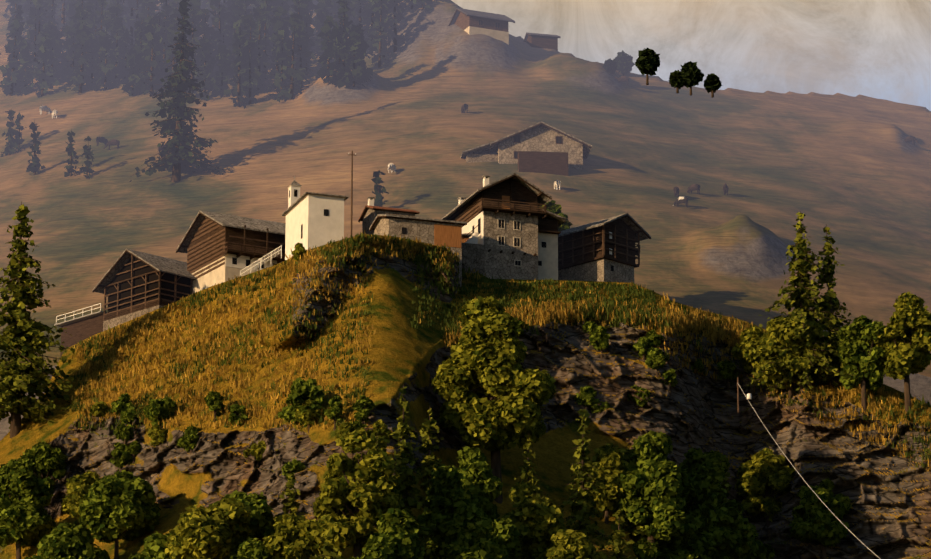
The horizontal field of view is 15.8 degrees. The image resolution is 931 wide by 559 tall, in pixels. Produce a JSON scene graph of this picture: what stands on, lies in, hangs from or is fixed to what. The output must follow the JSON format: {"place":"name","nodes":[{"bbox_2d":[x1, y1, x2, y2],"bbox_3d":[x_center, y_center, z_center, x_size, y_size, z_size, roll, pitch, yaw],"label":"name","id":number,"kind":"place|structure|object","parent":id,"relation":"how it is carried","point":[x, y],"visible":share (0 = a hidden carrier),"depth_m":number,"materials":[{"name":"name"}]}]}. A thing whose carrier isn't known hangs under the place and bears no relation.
{"place":"outdoors","nodes":[
{"label":"outdoors","id":0,"kind":"place"},
{"bbox_2d":[0,0,930,440],"bbox_3d":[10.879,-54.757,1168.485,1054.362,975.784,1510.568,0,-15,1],"label":"mountainside","id":1,"kind":"structure","parent":0,"point":[852,174],"depth_m":492.15,"materials":[{"name":"brown soil"}]},
{"bbox_2d":[1,108,20,156],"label":"conifer tree","id":2,"kind":"object","parent":1,"relation":"on","point":[12,142],"visible":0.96,"depth_m":528.66,"materials":[{"name":"green plant"}]},
{"bbox_2d":[0,19,23,95],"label":"forest conifer","id":3,"kind":"object","parent":1,"relation":"on","point":[7,89],"visible":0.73,"depth_m":566.18,"materials":[{"name":"green plant"}]},
{"bbox_2d":[0,5,24,92],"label":"forest conifer","id":4,"kind":"object","parent":1,"relation":"on","point":[3,69],"visible":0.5,"depth_m":567.36,"materials":[{"name":"green plant"}]},
{"bbox_2d":[7,39,35,95],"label":"forest conifer","id":5,"kind":"object","parent":1,"relation":"on","point":[25,72],"visible":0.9,"depth_m":564.29,"materials":[{"name":"green plant"}]},
{"bbox_2d":[26,119,44,174],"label":"conifer tree","id":6,"kind":"object","parent":1,"relation":"on","point":[34,166],"visible":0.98,"depth_m":509.18,"materials":[{"name":"green plant"}]},
{"bbox_2d":[64,128,78,176],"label":"conifer tree","id":7,"kind":"object","parent":1,"relation":"on","point":[70,151],"visible":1,"depth_m":501.95,"materials":[{"name":"green plant"}]},
{"bbox_2d":[63,26,97,93],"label":"forest conifer","id":8,"kind":"object","parent":1,"relation":"on","point":[84,35],"visible":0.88,"depth_m":555.12,"materials":[{"name":"green plant"}]},
{"bbox_2d":[80,136,98,177],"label":"conifer tree","id":9,"kind":"object","parent":1,"relation":"on","point":[87,153],"visible":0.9,"depth_m":498.95,"materials":[{"name":"green plant"}]},
{"bbox_2d":[122,46,141,95],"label":"forest conifer","id":10,"kind":"object","parent":1,"relation":"on","point":[134,72],"visible":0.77,"depth_m":545.45,"materials":[{"name":"green plant"}]},
{"bbox_2d":[139,16,162,96],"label":"forest conifer","id":11,"kind":"object","parent":1,"relation":"on","point":[150,35],"visible":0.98,"depth_m":543.87,"materials":[{"name":"green plant"}]},
{"bbox_2d":[162,24,181,89],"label":"forest conifer","id":12,"kind":"object","parent":1,"relation":"on","point":[173,30],"visible":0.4,"depth_m":542.17,"materials":[{"name":"green plant"}]},
{"bbox_2d":[130,0,230,181],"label":"conifer tree","id":13,"kind":"object","parent":1,"relation":"on","point":[179,157],"visible":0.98,"depth_m":491.12,"materials":[{"name":"green plant"}]},
{"bbox_2d":[184,2,203,92],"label":"forest conifer","id":14,"kind":"object","parent":1,"relation":"on","point":[194,40],"visible":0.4,"depth_m":543.62,"materials":[{"name":"green plant"}]},
{"bbox_2d":[207,45,231,96],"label":"forest conifer","id":15,"kind":"object","parent":1,"relation":"on","point":[224,64],"visible":0.94,"depth_m":538.33,"materials":[{"name":"green plant"}]},
{"bbox_2d":[224,26,252,108],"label":"forest conifer","id":16,"kind":"object","parent":1,"relation":"on","point":[239,64],"visible":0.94,"depth_m":530.32,"materials":[{"name":"green plant"}]},
{"bbox_2d":[236,14,262,96],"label":"forest conifer","id":17,"kind":"object","parent":1,"relation":"on","point":[248,21],"visible":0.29,"depth_m":538.20,"materials":[{"name":"green plant"}]},
{"bbox_2d":[238,39,265,104],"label":"forest conifer","id":18,"kind":"object","parent":1,"relation":"on","point":[250,94],"visible":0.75,"depth_m":530.56,"materials":[{"name":"green plant"}]},
{"bbox_2d":[252,5,274,89],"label":"forest conifer","id":19,"kind":"object","parent":1,"relation":"on","point":[259,13],"visible":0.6,"depth_m":540.72,"materials":[{"name":"green plant"}]},
{"bbox_2d":[263,6,287,90],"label":"forest conifer","id":20,"kind":"object","parent":1,"relation":"on","point":[279,23],"visible":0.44,"depth_m":539.31,"materials":[{"name":"green plant"}]},
{"bbox_2d":[267,30,291,100],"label":"forest conifer","id":21,"kind":"object","parent":1,"relation":"on","point":[279,80],"visible":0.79,"depth_m":530.83,"materials":[{"name":"green plant"}]},
{"bbox_2d":[277,13,310,102],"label":"forest conifer","id":22,"kind":"object","parent":1,"relation":"on","point":[290,46],"visible":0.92,"depth_m":528.97,"materials":[{"name":"green plant"}]},
{"bbox_2d":[291,21,319,92],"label":"forest conifer","id":23,"kind":"object","parent":1,"relation":"on","point":[300,63],"visible":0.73,"depth_m":532.98,"materials":[{"name":"green plant"}]},
{"bbox_2d":[317,16,335,82],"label":"forest conifer","id":24,"kind":"object","parent":1,"relation":"on","point":[326,43],"visible":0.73,"depth_m":525.25,"materials":[{"name":"green plant"}]},
{"bbox_2d":[325,22,352,87],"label":"forest conifer","id":25,"kind":"object","parent":1,"relation":"on","point":[337,30],"visible":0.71,"depth_m":521.89,"materials":[{"name":"green plant"}]},
{"bbox_2d":[325,0,361,82],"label":"forest conifer","id":26,"kind":"object","parent":1,"relation":"on","point":[345,23],"visible":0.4,"depth_m":523.30,"materials":[{"name":"green plant"}]},
{"bbox_2d":[332,32,355,87],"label":"forest conifer","id":27,"kind":"object","parent":1,"relation":"on","point":[346,65],"visible":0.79,"depth_m":521.67,"materials":[{"name":"green plant"}]},
{"bbox_2d":[344,31,364,86],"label":"forest conifer","id":28,"kind":"object","parent":1,"relation":"on","point":[355,40],"visible":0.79,"depth_m":521.75,"materials":[{"name":"green plant"}]},
{"bbox_2d":[352,26,372,81],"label":"forest conifer","id":29,"kind":"object","parent":1,"relation":"on","point":[365,72],"visible":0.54,"depth_m":522.98,"materials":[{"name":"green plant"}]},
{"bbox_2d":[371,170,388,206],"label":"conifer tree","id":30,"kind":"object","parent":1,"relation":"on","point":[377,181],"visible":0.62,"depth_m":459.22,"materials":[{"name":"green plant"}]},
{"bbox_2d":[366,0,396,68],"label":"forest conifer","id":31,"kind":"object","parent":1,"relation":"on","point":[377,21],"visible":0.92,"depth_m":542.42,"materials":[{"name":"green plant"}]},
{"bbox_2d":[385,0,404,52],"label":"forest conifer","id":32,"kind":"object","parent":1,"relation":"on","point":[395,37],"visible":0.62,"depth_m":546.90,"materials":[{"name":"green plant"}]},
{"bbox_2d":[448,8,514,44],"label":"ridge house","id":33,"kind":"structure","parent":1,"relation":"on","point":[492,25],"depth_m":542.07,"materials":[{"name":"paint"}]},
{"bbox_2d":[460,121,591,175],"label":"stone house","id":34,"kind":"structure","parent":1,"relation":"on","point":[541,147],"depth_m":476.35,"materials":[{"name":"grey stone"}]},
{"bbox_2d":[523,32,560,50],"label":"house","id":35,"kind":"structure","parent":1,"relation":"on","point":[538,40],"depth_m":556.04,"materials":[{"name":"stone"}]},
{"bbox_2d":[615,50,634,75],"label":"ridge tree","id":36,"kind":"object","parent":1,"relation":"on","point":[625,62],"visible":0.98,"depth_m":543.13,"materials":[{"name":"green plant"}]},
{"bbox_2d":[634,48,660,84],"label":"ridge tree","id":37,"kind":"object","parent":1,"relation":"on","point":[647,62],"visible":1,"depth_m":398.52,"materials":[{"name":"green plant"}]},
{"bbox_2d":[680,61,703,94],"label":"ridge tree","id":38,"kind":"object","parent":1,"relation":"on","point":[693,74],"visible":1,"depth_m":398.42,"materials":[{"name":"green plant"}]},
{"bbox_2d":[703,73,721,97],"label":"ridge tree","id":39,"kind":"object","parent":1,"relation":"on","point":[712,83],"visible":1,"depth_m":398.50,"materials":[{"name":"green plant"}]},
{"bbox_2d":[0,234,930,558],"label":"hill","id":40,"kind":"structure","parent":0,"point":[884,490],"depth_m":374.91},
{"bbox_2d":[0,458,56,558],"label":"broadleaf tree","id":41,"kind":"object","parent":40,"relation":"on","point":[25,500],"visible":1,"depth_m":364.85,"materials":[{"name":"green plant"}]},
{"bbox_2d":[0,202,76,437],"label":"larch tree","id":42,"kind":"object","parent":40,"relation":"on","point":[23,372],"visible":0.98,"depth_m":387.98,"materials":[{"name":"green plant"}]},
{"bbox_2d":[18,440,66,493],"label":"tree","id":43,"kind":"object","parent":40,"relation":"on","point":[41,460],"visible":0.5,"depth_m":375.01,"materials":[{"name":"green plant"}]},
{"bbox_2d":[24,522,109,558],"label":"broadleaf tree","id":44,"kind":"object","parent":40,"relation":"on","point":[71,541],"visible":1,"depth_m":347.91,"materials":[{"name":"green plant"}]},
{"bbox_2d":[61,470,99,518],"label":"tree","id":45,"kind":"object","parent":40,"relation":"on","point":[78,486],"visible":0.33,"depth_m":362.72,"materials":[{"name":"green plant"}]},
{"bbox_2d":[78,470,160,558],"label":"broadleaf tree","id":46,"kind":"object","parent":40,"relation":"on","point":[118,506],"visible":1,"depth_m":351.70,"materials":[{"name":"green plant"}]},
{"bbox_2d":[109,442,131,469],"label":"ledge shrub","id":47,"kind":"object","parent":40,"relation":"on","point":[120,454],"visible":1,"depth_m":368.47,"materials":[{"name":"green plant"}]},
{"bbox_2d":[111,393,133,414],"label":"ledge shrub","id":48,"kind":"object","parent":40,"relation":"on","point":[120,403],"visible":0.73,"depth_m":373.70,"materials":[{"name":"green plant"}]},
{"bbox_2d":[113,424,137,444],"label":"ledge shrub","id":49,"kind":"object","parent":40,"relation":"on","point":[123,432],"visible":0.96,"depth_m":370.04,"materials":[{"name":"green plant"}]},
{"bbox_2d":[54,249,196,357],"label":"hay barn","id":50,"kind":"structure","parent":40,"relation":"on","point":[131,284],"depth_m":409.67,"materials":[{"name":"wood"}]},
{"bbox_2d":[128,531,171,558],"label":"broadleaf tree","id":51,"kind":"object","parent":40,"relation":"on","point":[154,546],"visible":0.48,"depth_m":332.56,"materials":[{"name":"green plant"}]},
{"bbox_2d":[148,424,167,457],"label":"ledge shrub","id":52,"kind":"object","parent":40,"relation":"on","point":[156,434],"visible":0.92,"depth_m":365.68,"materials":[{"name":"green plant"}]},
{"bbox_2d":[142,397,176,428],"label":"ledge shrub","id":53,"kind":"object","parent":40,"relation":"on","point":[155,411],"visible":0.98,"depth_m":367.89,"materials":[{"name":"green plant"}]},
{"bbox_2d":[177,426,201,462],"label":"ledge shrub","id":54,"kind":"object","parent":40,"relation":"on","point":[188,440],"visible":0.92,"depth_m":360.28,"materials":[{"name":"green plant"}]},
{"bbox_2d":[164,497,255,558],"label":"broadleaf tree","id":55,"kind":"object","parent":40,"relation":"on","point":[221,530],"visible":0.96,"depth_m":329.56,"materials":[{"name":"green plant"}]},
{"bbox_2d":[204,390,225,421],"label":"ledge shrub","id":56,"kind":"object","parent":40,"relation":"on","point":[214,400],"visible":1,"depth_m":361.79,"materials":[{"name":"green plant"}]},
{"bbox_2d":[176,210,285,292],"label":"barn","id":57,"kind":"structure","parent":40,"relation":"on","point":[217,248],"depth_m":404.19,"materials":[{"name":"paint"}]},
{"bbox_2d":[228,404,249,436],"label":"ledge shrub","id":58,"kind":"object","parent":40,"relation":"on","point":[236,411],"visible":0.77,"depth_m":357.39,"materials":[{"name":"green plant"}]},
{"bbox_2d":[209,490,275,538],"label":"tree","id":59,"kind":"object","parent":40,"relation":"on","point":[261,522],"visible":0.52,"depth_m":336.39,"materials":[{"name":"green plant"}]},
{"bbox_2d":[243,441,265,477],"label":"ledge shrub","id":60,"kind":"object","parent":40,"relation":"on","point":[256,450],"visible":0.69,"depth_m":350.77,"materials":[{"name":"green plant"}]},
{"bbox_2d":[230,538,281,558],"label":"broadleaf tree","id":61,"kind":"object","parent":40,"relation":"on","point":[250,548],"visible":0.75,"depth_m":315.87,"materials":[{"name":"green plant"}]},
{"bbox_2d":[274,473,306,519],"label":"conifer tree","id":62,"kind":"object","parent":40,"relation":"on","point":[292,504],"visible":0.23,"depth_m":329.63,"materials":[{"name":"green plant"}]},
{"bbox_2d":[261,513,341,558],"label":"broadleaf tree","id":63,"kind":"object","parent":40,"relation":"on","point":[294,536],"visible":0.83,"depth_m":316.15,"materials":[{"name":"green plant"}]},
{"bbox_2d":[285,377,324,439],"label":"broadleaf tree","id":64,"kind":"object","parent":40,"relation":"on","point":[302,391],"visible":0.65,"depth_m":345.72,"materials":[{"name":"green plant"}]},
{"bbox_2d":[294,399,323,437],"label":"ledge shrub","id":65,"kind":"object","parent":40,"relation":"on","point":[306,416],"visible":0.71,"depth_m":344.66,"materials":[{"name":"green plant"}]},
{"bbox_2d":[281,176,348,259],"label":"chapel","id":66,"kind":"structure","parent":40,"relation":"on","point":[313,219],"depth_m":394.34,"materials":[{"name":"white paint"}]},
{"bbox_2d":[309,505,346,558],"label":"larch tree","id":67,"kind":"object","parent":40,"relation":"on","point":[328,549],"visible":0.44,"depth_m":312.37,"materials":[{"name":"green plant"}]},
{"bbox_2d":[324,395,342,430],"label":"ledge shrub","id":68,"kind":"object","parent":40,"relation":"on","point":[334,411],"visible":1,"depth_m":342.19,"materials":[{"name":"green plant"}]},
{"bbox_2d":[313,427,402,557],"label":"broadleaf tree","id":69,"kind":"object","parent":40,"relation":"on","point":[366,497],"visible":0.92,"depth_m":313.40,"materials":[{"name":"green plant"}]},
{"bbox_2d":[352,395,374,424],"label":"ledge shrub","id":70,"kind":"object","parent":40,"relation":"on","point":[363,405],"visible":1,"depth_m":339.97,"materials":[{"name":"green plant"}]},
{"bbox_2d":[348,508,425,558],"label":"broadleaf tree","id":71,"kind":"object","parent":40,"relation":"on","point":[399,529],"visible":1,"depth_m":298.74,"materials":[{"name":"green plant"}]},
{"bbox_2d":[358,197,419,233],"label":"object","id":72,"kind":"object","parent":40,"relation":"on","point":[371,211],"visible":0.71,"depth_m":399.21,"materials":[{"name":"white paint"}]},
{"bbox_2d":[375,385,441,554],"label":"larch tree","id":73,"kind":"object","parent":40,"relation":"on","point":[405,477],"visible":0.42,"depth_m":320.79,"materials":[{"name":"green plant"}]},
{"bbox_2d":[369,214,466,286],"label":"stone cottage","id":74,"kind":"structure","parent":40,"relation":"on","point":[439,232],"depth_m":392.26,"materials":[{"name":"grey stone"}]},
{"bbox_2d":[414,406,445,495],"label":"conifer tree","id":75,"kind":"object","parent":40,"relation":"on","point":[428,466],"visible":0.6,"depth_m":339.94,"materials":[{"name":"green plant"}]},
{"bbox_2d":[416,464,486,558],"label":"broadleaf tree","id":76,"kind":"object","parent":40,"relation":"on","point":[452,504],"visible":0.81,"depth_m":321.68,"materials":[{"name":"green plant"}]},
{"bbox_2d":[456,446,502,519],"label":"tree","id":77,"kind":"object","parent":40,"relation":"on","point":[482,482],"visible":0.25,"depth_m":332.18,"materials":[{"name":"green plant"}]},
{"bbox_2d":[444,516,520,558],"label":"broadleaf tree","id":78,"kind":"object","parent":40,"relation":"on","point":[485,538],"visible":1,"depth_m":319.08,"materials":[{"name":"green plant"}]},
{"bbox_2d":[431,296,555,503],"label":"broadleaf tree","id":79,"kind":"object","parent":40,"relation":"on","point":[494,394],"visible":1,"depth_m":350.67,"materials":[{"name":"green plant"}]},
{"bbox_2d":[68,230,930,471],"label":"dry grass tufts","id":80,"kind":"object","parent":40,"relation":"on","point":[545,311],"visible":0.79,"depth_m":383.41,"materials":[{"name":"yellow plant"}]},
{"bbox_2d":[441,173,567,279],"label":"house","id":81,"kind":"structure","parent":40,"relation":"on","point":[510,230],"depth_m":400.63,"materials":[{"name":"stone"}]},
{"bbox_2d":[511,434,547,507],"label":"conifer tree","id":82,"kind":"object","parent":40,"relation":"on","point":[529,477],"visible":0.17,"depth_m":346.39,"materials":[{"name":"green plant"}]},
{"bbox_2d":[500,481,565,558],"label":"broadleaf tree","id":83,"kind":"object","parent":40,"relation":"on","point":[537,522],"visible":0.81,"depth_m":326.21,"materials":[{"name":"green plant"}]},
{"bbox_2d":[542,200,572,231],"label":"tree","id":84,"kind":"object","parent":40,"relation":"on","point":[552,207],"visible":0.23,"depth_m":416.04,"materials":[{"name":"green plant"}]},
{"bbox_2d":[542,529,608,558],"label":"broadleaf tree","id":85,"kind":"object","parent":40,"relation":"on","point":[570,544],"visible":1,"depth_m":321.35,"materials":[{"name":"green plant"}]},
{"bbox_2d":[573,385,596,409],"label":"shrub","id":86,"kind":"object","parent":40,"relation":"on","point":[587,394],"visible":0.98,"depth_m":375.26,"materials":[{"name":"green plant"}]},
{"bbox_2d":[558,408,612,557],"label":"larch tree","id":87,"kind":"object","parent":40,"relation":"on","point":[582,508],"visible":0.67,"depth_m":340.57,"materials":[{"name":"green plant"}]},
{"bbox_2d":[589,326,609,358],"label":"shrub","id":88,"kind":"object","parent":40,"relation":"on","point":[600,338],"visible":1,"depth_m":379.92,"materials":[{"name":"green plant"}]},
{"bbox_2d":[558,213,650,282],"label":"barn","id":89,"kind":"structure","parent":40,"relation":"on","point":[604,250],"depth_m":407.60,"materials":[{"name":"wood"}]},
{"bbox_2d":[586,443,632,523],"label":"tree","id":90,"kind":"object","parent":40,"relation":"on","point":[609,461],"visible":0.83,"depth_m":352.79,"materials":[{"name":"green plant"}]},
{"bbox_2d":[605,509,637,558],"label":"larch tree","id":91,"kind":"object","parent":40,"relation":"on","point":[618,534],"visible":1,"depth_m":328.61,"materials":[{"name":"green plant"}]},
{"bbox_2d":[613,447,647,541],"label":"tree","id":92,"kind":"object","parent":40,"relation":"on","point":[634,529],"visible":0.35,"depth_m":352.89,"materials":[{"name":"green plant"}]},
{"bbox_2d":[611,430,696,558],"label":"broadleaf tree","id":93,"kind":"object","parent":40,"relation":"on","point":[653,482],"visible":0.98,"depth_m":351.28,"materials":[{"name":"green plant"}]},
{"bbox_2d":[645,348,668,380],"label":"shrub","id":94,"kind":"object","parent":40,"relation":"on","point":[656,358],"visible":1,"depth_m":378.92,"materials":[{"name":"green plant"}]},
{"bbox_2d":[645,514,717,558],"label":"broadleaf tree","id":95,"kind":"object","parent":40,"relation":"on","point":[695,546],"visible":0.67,"depth_m":355.55,"materials":[{"name":"green plant"}]},
{"bbox_2d":[679,447,753,558],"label":"broadleaf tree","id":96,"kind":"object","parent":40,"relation":"on","point":[725,526],"visible":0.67,"depth_m":360.34,"materials":[{"name":"green plant"}]},
{"bbox_2d":[717,360,736,388],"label":"shrub","id":97,"kind":"object","parent":40,"relation":"on","point":[726,368],"visible":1,"depth_m":392.49,"materials":[{"name":"green plant"}]},
{"bbox_2d":[731,325,762,395],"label":"broadleaf tree","id":98,"kind":"object","parent":40,"relation":"on","point":[746,335],"visible":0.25,"depth_m":392.20,"materials":[{"name":"green plant"}]},
{"bbox_2d":[735,448,794,540],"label":"tree","id":99,"kind":"object","parent":40,"relation":"on","point":[764,475],"visible":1,"depth_m":379.38,"materials":[{"name":"green plant"}]},
{"bbox_2d":[742,317,826,407],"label":"broadleaf tree","id":100,"kind":"object","parent":40,"relation":"on","point":[781,338],"visible":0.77,"depth_m":385.37,"materials":[{"name":"green plant"}]},
{"bbox_2d":[747,211,855,392],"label":"larch tree","id":101,"kind":"object","parent":40,"relation":"on","point":[804,294],"visible":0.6,"depth_m":387.42,"materials":[{"name":"green plant"}]},
{"bbox_2d":[789,478,851,558],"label":"tree","id":102,"kind":"object","parent":40,"relation":"on","point":[822,523],"visible":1,"depth_m":371.41,"materials":[{"name":"green plant"}]},
{"bbox_2d":[809,225,864,387],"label":"larch tree","id":103,"kind":"object","parent":40,"relation":"on","point":[826,273],"visible":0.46,"depth_m":389.93,"materials":[{"name":"green plant"}]},
{"bbox_2d":[836,315,887,417],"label":"broadleaf tree","id":104,"kind":"object","parent":40,"relation":"on","point":[867,366],"visible":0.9,"depth_m":382.72,"materials":[{"name":"green plant"}]},
{"bbox_2d":[869,292,930,414],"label":"broadleaf tree","id":105,"kind":"object","parent":40,"relation":"on","point":[904,342],"visible":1,"depth_m":381.22,"materials":[{"name":"green plant"}]},
{"bbox_2d":[451,0,930,110],"bbox_3d":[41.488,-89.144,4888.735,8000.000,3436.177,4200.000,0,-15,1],"label":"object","id":106,"kind":"structure","parent":0,"point":[879,49],"depth_m":5811.85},
{"bbox_2d":[739,523,774,558],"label":"broadleaf tree","id":107,"kind":"object","parent":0,"point":[758,549],"visible":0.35,"depth_m":371.03,"materials":[{"name":"green plant"}]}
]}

